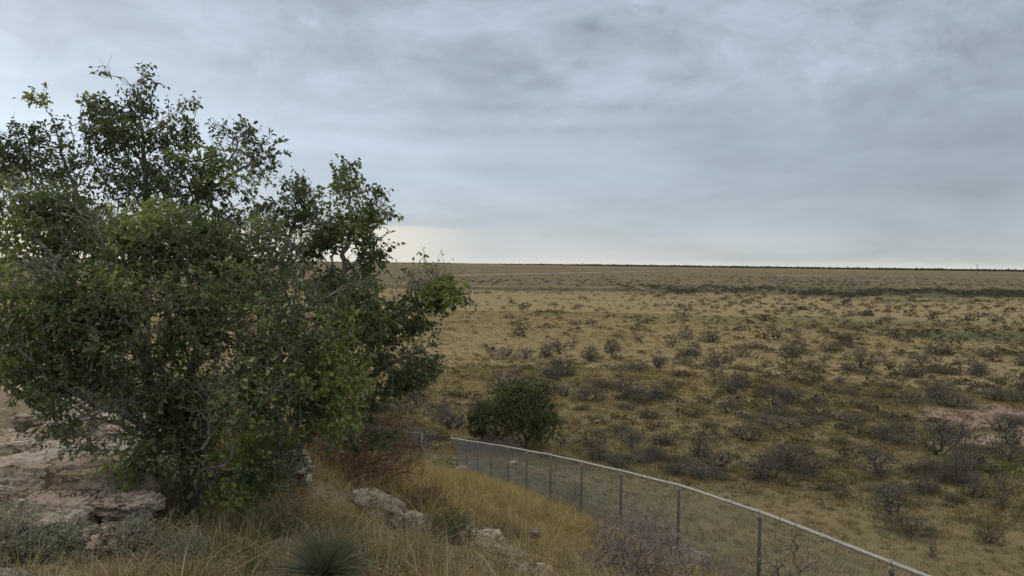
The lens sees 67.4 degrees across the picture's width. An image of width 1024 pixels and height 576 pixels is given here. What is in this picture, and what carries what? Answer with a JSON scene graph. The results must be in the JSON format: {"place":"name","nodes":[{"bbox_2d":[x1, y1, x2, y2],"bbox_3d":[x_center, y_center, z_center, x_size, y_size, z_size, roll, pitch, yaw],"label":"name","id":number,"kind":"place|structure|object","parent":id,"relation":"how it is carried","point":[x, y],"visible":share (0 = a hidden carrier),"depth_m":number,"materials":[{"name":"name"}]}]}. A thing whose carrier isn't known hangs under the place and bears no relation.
{"place":"outdoors","nodes":[
{"label":"outdoors","id":0,"kind":"place"},
{"bbox_2d":[0,257,1023,575],"bbox_3d":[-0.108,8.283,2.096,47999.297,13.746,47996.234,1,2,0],"label":"ground","id":1,"kind":"structure","parent":0,"point":[568,301],"depth_m":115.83,"materials":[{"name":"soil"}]},
{"bbox_2d":[0,567,33,575],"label":"rock","id":2,"kind":"object","parent":1,"relation":"on","point":[8,570],"visible":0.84,"depth_m":4.36,"materials":[{"name":"stone"}]},
{"bbox_2d":[0,491,51,567],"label":"sagebrush","id":3,"kind":"object","parent":1,"relation":"on","point":[18,522],"visible":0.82,"depth_m":5.05,"materials":[{"name":"leaf"},{"name":"pale twig"}]},
{"bbox_2d":[0,509,80,557],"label":"rock","id":4,"kind":"object","parent":1,"relation":"on","point":[60,515],"visible":0.34,"depth_m":5.24,"materials":[{"name":"stone"}]},
{"bbox_2d":[11,518,102,567],"bbox_3d":[-3.055,1.708,5.210,0.590,0.326,0.574,1,2,0],"label":"sagebrush","id":5,"kind":"object","parent":1,"relation":"on","point":[75,531],"visible":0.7,"depth_m":5.12,"materials":[{"name":"leaf"},{"name":"pale twig"}]},
{"bbox_2d":[0,376,198,529],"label":"rock ledge","id":6,"kind":"object","parent":1,"relation":"on","point":[29,472],"visible":0.34,"depth_m":6.25,"materials":[{"name":"stone"}]},
{"bbox_2d":[8,410,51,430],"bbox_3d":[-4.777,1.324,7.659,0.298,0.211,0.407,2,2,27],"label":"rock","id":7,"kind":"object","parent":6,"relation":"on","point":[26,417],"visible":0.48,"depth_m":7.53,"materials":[{"name":"stone"}]},
{"bbox_2d":[72,519,153,560],"bbox_3d":[-2.798,1.781,5.378,0.489,0.281,0.514,3,3,44],"label":"rock","id":8,"kind":"object","parent":1,"relation":"on","point":[101,537],"visible":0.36,"depth_m":5.20,"materials":[{"name":"stone"}]},
{"bbox_2d":[88,488,167,522],"bbox_3d":[-2.991,1.695,5.951,0.558,0.196,0.374,1,2,17],"label":"rock","id":9,"kind":"object","parent":1,"relation":"on","point":[118,502],"visible":0.85,"depth_m":5.86,"materials":[{"name":"stone"}]},
{"bbox_2d":[98,508,171,562],"bbox_3d":[-2.584,1.708,5.241,0.462,0.378,0.485,0,2,-17],"label":"sagebrush","id":10,"kind":"object","parent":1,"relation":"on","point":[150,526],"visible":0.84,"depth_m":5.22,"materials":[{"name":"leaf"},{"name":"pale twig"}]},
{"bbox_2d":[0,58,292,427],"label":"hackberry tree","id":11,"kind":"object","parent":1,"relation":"on","point":[116,134],"visible":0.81,"depth_m":7.49,"materials":[{"name":"green plant"}]},
{"bbox_2d":[156,524,213,562],"bbox_3d":[-2.251,1.771,5.269,0.406,0.302,0.404,1,2,0],"label":"sagebrush","id":12,"kind":"object","parent":1,"relation":"on","point":[179,538],"visible":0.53,"depth_m":5.25,"materials":[{"name":"green plant"}]},
{"bbox_2d":[0,166,397,527],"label":"hackberry tree","id":13,"kind":"object","parent":1,"relation":"on","point":[297,386],"visible":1,"depth_m":6.00,"materials":[{"name":"green plant"}]},
{"bbox_2d":[284,449,313,496],"bbox_3d":[-2.289,1.962,8.073,0.394,0.553,0.434,0,2,-11],"label":"rock","id":14,"kind":"object","parent":1,"relation":"on","point":[307,470],"visible":0.29,"depth_m":7.94,"materials":[{"name":"stone"}]},
{"bbox_2d":[265,515,381,575],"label":"yucca","id":15,"kind":"object","parent":1,"relation":"on","point":[319,562],"visible":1,"depth_m":4.74,"materials":[{"name":"green plant"}]},
{"bbox_2d":[243,154,477,495],"bbox_3d":[-1.502,0.457,7.109,2.393,3.404,0.964,1,2,20],"label":"hackberry tree","id":16,"kind":"object","parent":1,"relation":"on","point":[322,240],"visible":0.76,"depth_m":7.05,"materials":[{"name":"green plant"}]},
{"bbox_2d":[297,396,428,489],"bbox_3d":[-2.108,1.997,10.302,2.046,1.224,2.165,1,2,0],"label":"dead bush","id":17,"kind":"object","parent":1,"relation":"on","point":[368,456],"visible":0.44,"depth_m":10.07,"materials":[{"name":"brown plant"}]},
{"bbox_2d":[347,487,406,522],"bbox_3d":[-1.607,2.594,8.715,0.907,0.611,1.043,17,-3,-17],"label":"boulder","id":18,"kind":"object","parent":1,"relation":"on","point":[363,494],"visible":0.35,"depth_m":8.50,"materials":[{"name":"stone"}]},
{"bbox_2d":[0,379,758,575],"bbox_3d":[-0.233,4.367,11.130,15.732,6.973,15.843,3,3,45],"label":"bunch grass","id":19,"kind":"structure","parent":1,"relation":"on","point":[486,507],"depth_m":6.41,"materials":[{"name":"plant"}]},
{"bbox_2d":[387,425,436,449],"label":"mesquite shrub","id":20,"kind":"object","parent":1,"relation":"on","point":[429,442],"visible":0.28,"depth_m":54.92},
{"bbox_2d":[393,510,434,534],"bbox_3d":[-1.041,2.618,8.281,0.446,0.369,0.630,1,2,15],"label":"boulder","id":21,"kind":"object","parent":1,"relation":"on","point":[416,515],"visible":0.38,"depth_m":8.21,"materials":[{"name":"stone"}]},
{"bbox_2d":[398,482,457,513],"bbox_3d":[-1.095,2.701,9.684,0.774,0.521,0.786,1,2,11],"label":"dead bush","id":22,"kind":"object","parent":1,"relation":"on","point":[428,498],"visible":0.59,"depth_m":9.69,"materials":[{"name":"brown plant"}]},
{"bbox_2d":[423,394,460,413],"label":"mesquite shrub","id":23,"kind":"object","parent":1,"relation":"on","point":[443,403],"visible":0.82,"depth_m":75.29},
{"bbox_2d":[425,401,474,430],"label":"mesquite shrub","id":24,"kind":"object","parent":1,"relation":"on","point":[452,417],"visible":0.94,"depth_m":68.93,"materials":[{"name":"plant"}]},
{"bbox_2d":[424,498,482,547],"bbox_3d":[-0.573,2.290,7.381,0.596,0.528,0.484,1,2,0],"label":"green shrub","id":25,"kind":"object","parent":1,"relation":"on","point":[451,525],"visible":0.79,"depth_m":7.36,"materials":[{"name":"green leaves"},{"name":"twig"}]},
{"bbox_2d":[371,520,573,575],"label":"rock","id":26,"kind":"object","parent":1,"relation":"on","point":[519,552],"depth_m":7.25,"materials":[{"name":"stone"}]},
{"bbox_2d":[464,398,499,439],"bbox_3d":[-2.587,11.035,64.095,2.458,3.755,2.459,2,2,39],"label":"evergreen tree","id":27,"kind":"object","parent":1,"relation":"on","point":[472,418],"visible":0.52,"depth_m":63.75,"materials":[{"name":"green plant"}]},
{"bbox_2d":[485,369,528,387],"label":"mesquite shrub","id":28,"kind":"object","parent":1,"relation":"on","point":[499,379],"visible":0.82,"depth_m":92.30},
{"bbox_2d":[492,520,525,544],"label":"dead bush","id":29,"kind":"object","parent":1,"relation":"on","point":[518,535],"visible":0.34,"depth_m":9.51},
{"bbox_2d":[1,261,1023,305],"bbox_3d":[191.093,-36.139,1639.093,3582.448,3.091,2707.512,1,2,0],"label":"scrub","id":30,"kind":"object","parent":1,"relation":"on","point":[875,277],"visible":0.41,"depth_m":619.38,"materials":[{"name":"plant"}]},
{"bbox_2d":[5,268,1023,513],"bbox_3d":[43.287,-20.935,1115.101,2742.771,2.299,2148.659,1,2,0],"label":"scrub","id":31,"kind":"object","parent":1,"relation":"on","point":[757,396],"visible":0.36,"depth_m":88.41,"materials":[{"name":"plant"}]},
{"bbox_2d":[501,434,529,452],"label":"mesquite shrub","id":32,"kind":"object","parent":1,"relation":"on","point":[510,439],"visible":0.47,"depth_m":59.55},
{"bbox_2d":[473,371,563,446],"bbox_3d":[0.593,9.910,62.614,7.559,6.362,4.498,1,2,0],"label":"evergreen tree","id":33,"kind":"object","parent":1,"relation":"on","point":[528,396],"visible":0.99,"depth_m":62.09,"materials":[{"name":"green plant"}]},
{"bbox_2d":[538,342,555,358],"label":"mesquite shrub","id":34,"kind":"object","parent":1,"relation":"on","point":[543,352],"visible":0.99,"depth_m":120.81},
{"bbox_2d":[537,362,564,380],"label":"mesquite shrub","id":35,"kind":"object","parent":1,"relation":"on","point":[553,376],"visible":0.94,"depth_m":98.34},
{"bbox_2d":[80,258,1023,271],"bbox_3d":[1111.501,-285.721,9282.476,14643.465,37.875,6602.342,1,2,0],"label":"horizon brush","id":36,"kind":"object","parent":1,"relation":"on","point":[866,268],"visible":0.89,"depth_m":7960.50,"materials":[{"name":"plant"}]},
{"bbox_2d":[544,338,571,353],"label":"mesquite shrub","id":37,"kind":"object","parent":1,"relation":"on","point":[554,344],"visible":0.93,"depth_m":126.15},
{"bbox_2d":[542,353,577,376],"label":"mesquite shrub","id":38,"kind":"object","parent":1,"relation":"on","point":[566,365],"visible":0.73,"depth_m":101.63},
{"bbox_2d":[552,381,576,396],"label":"mesquite shrub","id":39,"kind":"object","parent":1,"relation":"on","point":[561,391],"visible":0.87,"depth_m":87.00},
{"bbox_2d":[569,384,609,401],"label":"mesquite shrub","id":40,"kind":"object","parent":1,"relation":"on","point":[587,394],"visible":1,"depth_m":84.17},
{"bbox_2d":[581,344,601,360],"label":"mesquite shrub","id":41,"kind":"object","parent":1,"relation":"on","point":[589,356],"visible":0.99,"depth_m":117.83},
{"bbox_2d":[570,429,613,454],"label":"mesquite shrub","id":42,"kind":"object","parent":1,"relation":"on","point":[599,442],"visible":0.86,"depth_m":61.97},
{"bbox_2d":[581,444,611,461],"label":"mesquite shrub","id":43,"kind":"object","parent":1,"relation":"on","point":[593,454],"visible":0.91,"depth_m":57.73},
{"bbox_2d":[603,338,621,351],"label":"mesquite shrub","id":44,"kind":"object","parent":1,"relation":"on","point":[611,348],"visible":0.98,"depth_m":130.18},
{"bbox_2d":[604,451,631,469],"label":"mesquite shrub","id":45,"kind":"object","parent":1,"relation":"on","point":[614,461],"visible":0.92,"depth_m":55.28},
{"bbox_2d":[606,422,634,432],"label":"scrub mound","id":46,"kind":"object","parent":1,"relation":"on","point":[619,426],"visible":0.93,"depth_m":69.37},
{"bbox_2d":[229,268,1023,508],"bbox_3d":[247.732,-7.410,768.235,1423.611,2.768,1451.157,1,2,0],"label":"distant brush","id":47,"kind":"object","parent":1,"relation":"on","point":[918,334],"visible":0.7,"depth_m":147.77,"materials":[{"name":"plant"}]},
{"bbox_2d":[612,376,643,399],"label":"mesquite shrub","id":48,"kind":"object","parent":1,"relation":"on","point":[626,390],"visible":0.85,"depth_m":85.74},
{"bbox_2d":[613,427,644,447],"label":"mesquite shrub","id":49,"kind":"object","parent":1,"relation":"on","point":[635,441],"visible":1,"depth_m":62.85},
{"bbox_2d":[572,499,698,575],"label":"leafless bush","id":50,"kind":"object","parent":1,"relation":"on","point":[631,555],"visible":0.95,"depth_m":8.22,"materials":[{"name":"plant"}]},
{"bbox_2d":[621,360,651,370],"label":"scrub mound","id":51,"kind":"object","parent":1,"relation":"on","point":[633,366],"visible":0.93,"depth_m":108.70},
{"bbox_2d":[624,384,669,402],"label":"mesquite shrub","id":52,"kind":"object","parent":1,"relation":"on","point":[646,392],"visible":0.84,"depth_m":84.60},
{"bbox_2d":[639,444,666,460],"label":"mesquite shrub","id":53,"kind":"object","parent":1,"relation":"on","point":[648,454],"visible":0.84,"depth_m":59.11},
{"bbox_2d":[310,353,1023,518],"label":"weed clumps","id":54,"kind":"object","parent":1,"relation":"on","point":[905,501],"visible":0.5,"depth_m":77.95,"materials":[{"name":"plant"}]},
{"bbox_2d":[650,450,685,463],"bbox_3d":[11.716,12.877,58.734,3.000,1.006,2.730,2,2,37],"label":"scrub mound","id":55,"kind":"object","parent":1,"relation":"on","point":[666,456],"visible":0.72,"depth_m":58.60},
{"bbox_2d":[664,547,712,575],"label":"rock","id":56,"kind":"object","parent":1,"relation":"on","point":[700,555],"visible":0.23,"depth_m":15.15,"materials":[{"name":"stone"}]},
{"bbox_2d":[450,438,930,575],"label":"chain link fence","id":57,"kind":"object","parent":1,"relation":"on","point":[893,564],"visible":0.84,"depth_m":16.13,"materials":[{"name":"metal"}]},
{"bbox_2d":[372,446,1023,575],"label":"slope grass","id":58,"kind":"structure","parent":1,"relation":"on","point":[478,478],"depth_m":40.77,"materials":[{"name":"plant"}]},
{"bbox_2d":[687,430,711,459],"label":"mesquite shrub","id":59,"kind":"object","parent":1,"relation":"on","point":[694,450],"visible":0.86,"depth_m":60.25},
{"bbox_2d":[671,456,735,480],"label":"mesquite shrub","id":60,"kind":"object","parent":1,"relation":"on","point":[704,466],"visible":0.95,"depth_m":53.94,"materials":[{"name":"plant"}]},
{"bbox_2d":[697,329,722,341],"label":"mesquite shrub","id":61,"kind":"object","parent":1,"relation":"on","point":[708,336],"visible":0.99,"depth_m":152.15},
{"bbox_2d":[695,446,736,470],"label":"mesquite shrub","id":62,"kind":"object","parent":1,"relation":"on","point":[719,455],"visible":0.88,"depth_m":56.08,"materials":[{"name":"plant"}]},
{"bbox_2d":[700,348,731,366],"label":"mesquite shrub","id":63,"kind":"object","parent":1,"relation":"on","point":[715,356],"visible":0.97,"depth_m":113.68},
{"bbox_2d":[706,392,747,412],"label":"mesquite shrub","id":64,"kind":"object","parent":1,"relation":"on","point":[725,410],"visible":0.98,"depth_m":78.17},
{"bbox_2d":[717,374,748,394],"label":"mesquite shrub","id":65,"kind":"object","parent":1,"relation":"on","point":[728,387],"visible":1,"depth_m":89.89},
{"bbox_2d":[455,273,1023,298],"bbox_3d":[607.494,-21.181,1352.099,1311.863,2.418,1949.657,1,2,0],"label":"thicket belt","id":66,"kind":"object","parent":1,"relation":"on","point":[1006,293],"visible":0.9,"depth_m":488.41,"materials":[{"name":"plant"}]},
{"bbox_2d":[728,368,751,389],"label":"mesquite shrub","id":67,"kind":"object","parent":1,"relation":"on","point":[747,383],"visible":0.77,"depth_m":94.19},
{"bbox_2d":[728,422,770,442],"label":"mesquite shrub","id":68,"kind":"object","parent":1,"relation":"on","point":[751,433],"visible":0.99,"depth_m":65.95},
{"bbox_2d":[742,452,790,484],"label":"mesquite shrub","id":69,"kind":"object","parent":1,"relation":"on","point":[757,472],"visible":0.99,"depth_m":53.69,"materials":[{"name":"plant"}]},
{"bbox_2d":[754,384,796,411],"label":"mesquite shrub","id":70,"kind":"object","parent":1,"relation":"on","point":[776,401],"visible":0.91,"depth_m":79.89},
{"bbox_2d":[742,408,813,434],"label":"mesquite shrub","id":71,"kind":"object","parent":1,"relation":"on","point":[765,422],"visible":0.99,"depth_m":70.18,"materials":[{"name":"plant"}]},
{"bbox_2d":[746,513,818,575],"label":"leafless bush","id":72,"kind":"object","parent":1,"relation":"on","point":[782,565],"visible":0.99,"depth_m":10.94,"materials":[{"name":"brown plant"}]},
{"bbox_2d":[757,441,811,471],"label":"mesquite shrub","id":73,"kind":"object","parent":1,"relation":"on","point":[788,459],"visible":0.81,"depth_m":56.77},
{"bbox_2d":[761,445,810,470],"bbox_3d":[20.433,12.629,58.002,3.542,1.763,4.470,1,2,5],"label":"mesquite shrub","id":74,"kind":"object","parent":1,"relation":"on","point":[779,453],"visible":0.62,"depth_m":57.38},
{"bbox_2d":[776,345,801,357],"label":"mesquite shrub","id":75,"kind":"object","parent":1,"relation":"on","point":[796,352],"visible":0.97,"depth_m":128.01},
{"bbox_2d":[775,384,806,404],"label":"mesquite shrub","id":76,"kind":"object","parent":1,"relation":"on","point":[798,395],"visible":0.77,"depth_m":84.26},
{"bbox_2d":[788,464,822,477],"bbox_3d":[21.209,13.199,55.326,2.182,0.929,2.585,-1,2,-34],"label":"scrub mound","id":77,"kind":"object","parent":1,"relation":"on","point":[808,472],"visible":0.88,"depth_m":55.32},
{"bbox_2d":[793,413,820,428],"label":"mesquite shrub","id":78,"kind":"object","parent":1,"relation":"on","point":[803,422],"visible":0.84,"depth_m":71.69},
{"bbox_2d":[797,448,833,473],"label":"mesquite shrub","id":79,"kind":"object","parent":1,"relation":"on","point":[815,465],"visible":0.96,"depth_m":56.40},
{"bbox_2d":[802,403,835,417],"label":"mesquite shrub","id":80,"kind":"object","parent":1,"relation":"on","point":[818,407],"visible":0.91,"depth_m":77.32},
{"bbox_2d":[816,341,845,351],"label":"scrub mound","id":81,"kind":"object","parent":1,"relation":"on","point":[836,346],"visible":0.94,"depth_m":138.85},
{"bbox_2d":[845,418,868,435],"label":"mesquite shrub","id":82,"kind":"object","parent":1,"relation":"on","point":[859,429],"visible":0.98,"depth_m":68.98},
{"bbox_2d":[850,346,878,367],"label":"mesquite shrub","id":83,"kind":"object","parent":1,"relation":"on","point":[862,360],"visible":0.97,"depth_m":115.11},
{"bbox_2d":[850,439,900,478],"bbox_3d":[26.474,12.291,55.438,4.166,2.774,4.160,0,2,-10],"label":"mesquite shrub","id":84,"kind":"object","parent":1,"relation":"on","point":[875,466],"visible":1,"depth_m":55.46,"materials":[{"name":"plant"}]},
{"bbox_2d":[865,481,911,515],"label":"mesquite shrub","id":85,"kind":"object","parent":1,"relation":"on","point":[887,499],"visible":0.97,"depth_m":46.63,"materials":[{"name":"plant"}]},
{"bbox_2d":[873,377,903,389],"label":"scrub mound","id":86,"kind":"object","parent":1,"relation":"on","point":[896,386],"visible":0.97,"depth_m":96.40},
{"bbox_2d":[866,479,919,495],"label":"mesquite shrub","id":87,"kind":"object","parent":1,"relation":"on","point":[892,484],"visible":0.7,"depth_m":50.94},
{"bbox_2d":[886,431,917,444],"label":"mesquite shrub","id":88,"kind":"object","parent":1,"relation":"on","point":[899,438],"visible":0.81,"depth_m":65.51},
{"bbox_2d":[866,510,941,542],"bbox_3d":[22.599,13.406,43.673,3.385,1.639,4.037,0,2,-34],"label":"scrub mound","id":89,"kind":"object","parent":1,"relation":"on","point":[914,528],"visible":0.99,"depth_m":43.51,"materials":[{"name":"plant"}]},
{"bbox_2d":[888,417,919,432],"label":"mesquite shrub","id":90,"kind":"object","parent":1,"relation":"on","point":[899,426],"visible":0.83,"depth_m":69.96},
{"bbox_2d":[894,390,927,404],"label":"mesquite shrub","id":91,"kind":"object","parent":1,"relation":"on","point":[911,399],"visible":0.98,"depth_m":85.00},
{"bbox_2d":[898,362,935,377],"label":"mesquite shrub","id":92,"kind":"object","parent":1,"relation":"on","point":[912,372],"visible":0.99,"depth_m":106.57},
{"bbox_2d":[904,470,943,495],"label":"mesquite shrub","id":93,"kind":"object","parent":1,"relation":"on","point":[926,485],"visible":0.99,"depth_m":51.73,"materials":[{"name":"plant"}]},
{"bbox_2d":[912,456,943,476],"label":"mesquite shrub","id":94,"kind":"object","parent":1,"relation":"on","point":[923,465],"visible":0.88,"depth_m":55.98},
{"bbox_2d":[900,407,972,455],"bbox_3d":[33.856,11.651,61.638,5.424,4.007,5.136,2,3,44],"label":"mesquite shrub","id":95,"kind":"object","parent":1,"relation":"on","point":[935,450],"visible":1,"depth_m":61.64,"materials":[{"name":"plant"}]},
{"bbox_2d":[920,344,953,355],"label":"mesquite shrub","id":96,"kind":"object","parent":1,"relation":"on","point":[935,351],"visible":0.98,"depth_m":133.68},
{"bbox_2d":[924,383,954,398],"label":"mesquite shrub","id":97,"kind":"object","parent":1,"relation":"on","point":[935,388],"visible":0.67,"depth_m":88.80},
{"bbox_2d":[917,378,963,392],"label":"scrub mound","id":98,"kind":"object","parent":1,"relation":"on","point":[937,382],"visible":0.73,"depth_m":95.63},
{"bbox_2d":[925,450,976,475],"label":"mesquite shrub","id":99,"kind":"object","parent":1,"relation":"on","point":[955,458],"visible":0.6,"depth_m":55.53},
{"bbox_2d":[923,390,985,409],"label":"mesquite shrub","id":100,"kind":"object","parent":1,"relation":"on","point":[958,401],"visible":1,"depth_m":83.77,"materials":[{"name":"plant"}]},
{"bbox_2d":[936,457,980,486],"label":"mesquite shrub","id":101,"kind":"object","parent":1,"relation":"on","point":[958,478],"visible":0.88,"depth_m":53.48,"materials":[{"name":"plant"}]},
{"bbox_2d":[942,443,995,472],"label":"mesquite shrub","id":102,"kind":"object","parent":1,"relation":"on","point":[978,461],"visible":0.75,"depth_m":57.43,"materials":[{"name":"plant"}]},
{"bbox_2d":[964,362,992,377],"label":"mesquite shrub","id":103,"kind":"object","parent":1,"relation":"on","point":[976,369],"visible":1,"depth_m":108.57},
{"bbox_2d":[961,470,1000,500],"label":"mesquite shrub","id":104,"kind":"object","parent":1,"relation":"on","point":[974,488],"visible":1,"depth_m":50.53,"materials":[{"name":"plant"}]},
{"bbox_2d":[970,347,1005,357],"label":"mesquite shrub","id":105,"kind":"object","parent":1,"relation":"on","point":[986,354],"visible":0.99,"depth_m":131.60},
{"bbox_2d":[972,516,1007,546],"bbox_3d":[26.134,13.242,42.129,1.499,2.015,1.776,0,2,-10],"label":"scrub mound","id":106,"kind":"object","parent":1,"relation":"on","point":[990,528],"visible":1,"depth_m":42.02,"materials":[{"name":"plant"}]},
{"bbox_2d":[976,387,1023,402],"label":"mesquite shrub","id":107,"kind":"object","parent":1,"relation":"on","point":[1000,395],"visible":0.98,"depth_m":88.04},
{"bbox_2d":[988,487,1015,510],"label":"mesquite shrub","id":108,"kind":"object","parent":1,"relation":"on","point":[1002,503],"visible":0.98,"depth_m":48.06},
{"bbox_2d":[983,412,1023,433],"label":"mesquite shrub","id":109,"kind":"object","parent":1,"relation":"on","point":[1000,425],"visible":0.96,"depth_m":71.01,"materials":[{"name":"plant"}]},
{"bbox_2d":[988,438,1023,463],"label":"mesquite shrub","id":110,"kind":"object","parent":1,"relation":"on","point":[1005,454],"visible":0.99,"depth_m":59.81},
{"bbox_2d":[991,471,1023,491],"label":"mesquite shrub","id":111,"kind":"object","parent":1,"relation":"on","point":[1003,483],"visible":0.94,"depth_m":51.82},
{"bbox_2d":[993,430,1023,444],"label":"mesquite shrub","id":112,"kind":"object","parent":1,"relation":"on","point":[1011,437],"visible":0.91,"depth_m":65.90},
{"bbox_2d":[0,0,1023,269],"label":"sky","id":113,"kind":"structure","parent":0,"point":[783,133],"materials":[{"name":"grey"}]},
{"bbox_2d":[428,270,705,275],"bbox_3d":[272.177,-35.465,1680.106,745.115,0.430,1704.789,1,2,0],"label":"dirt road","id":114,"kind":"structure","parent":0,"point":[553,273],"depth_m":1166.23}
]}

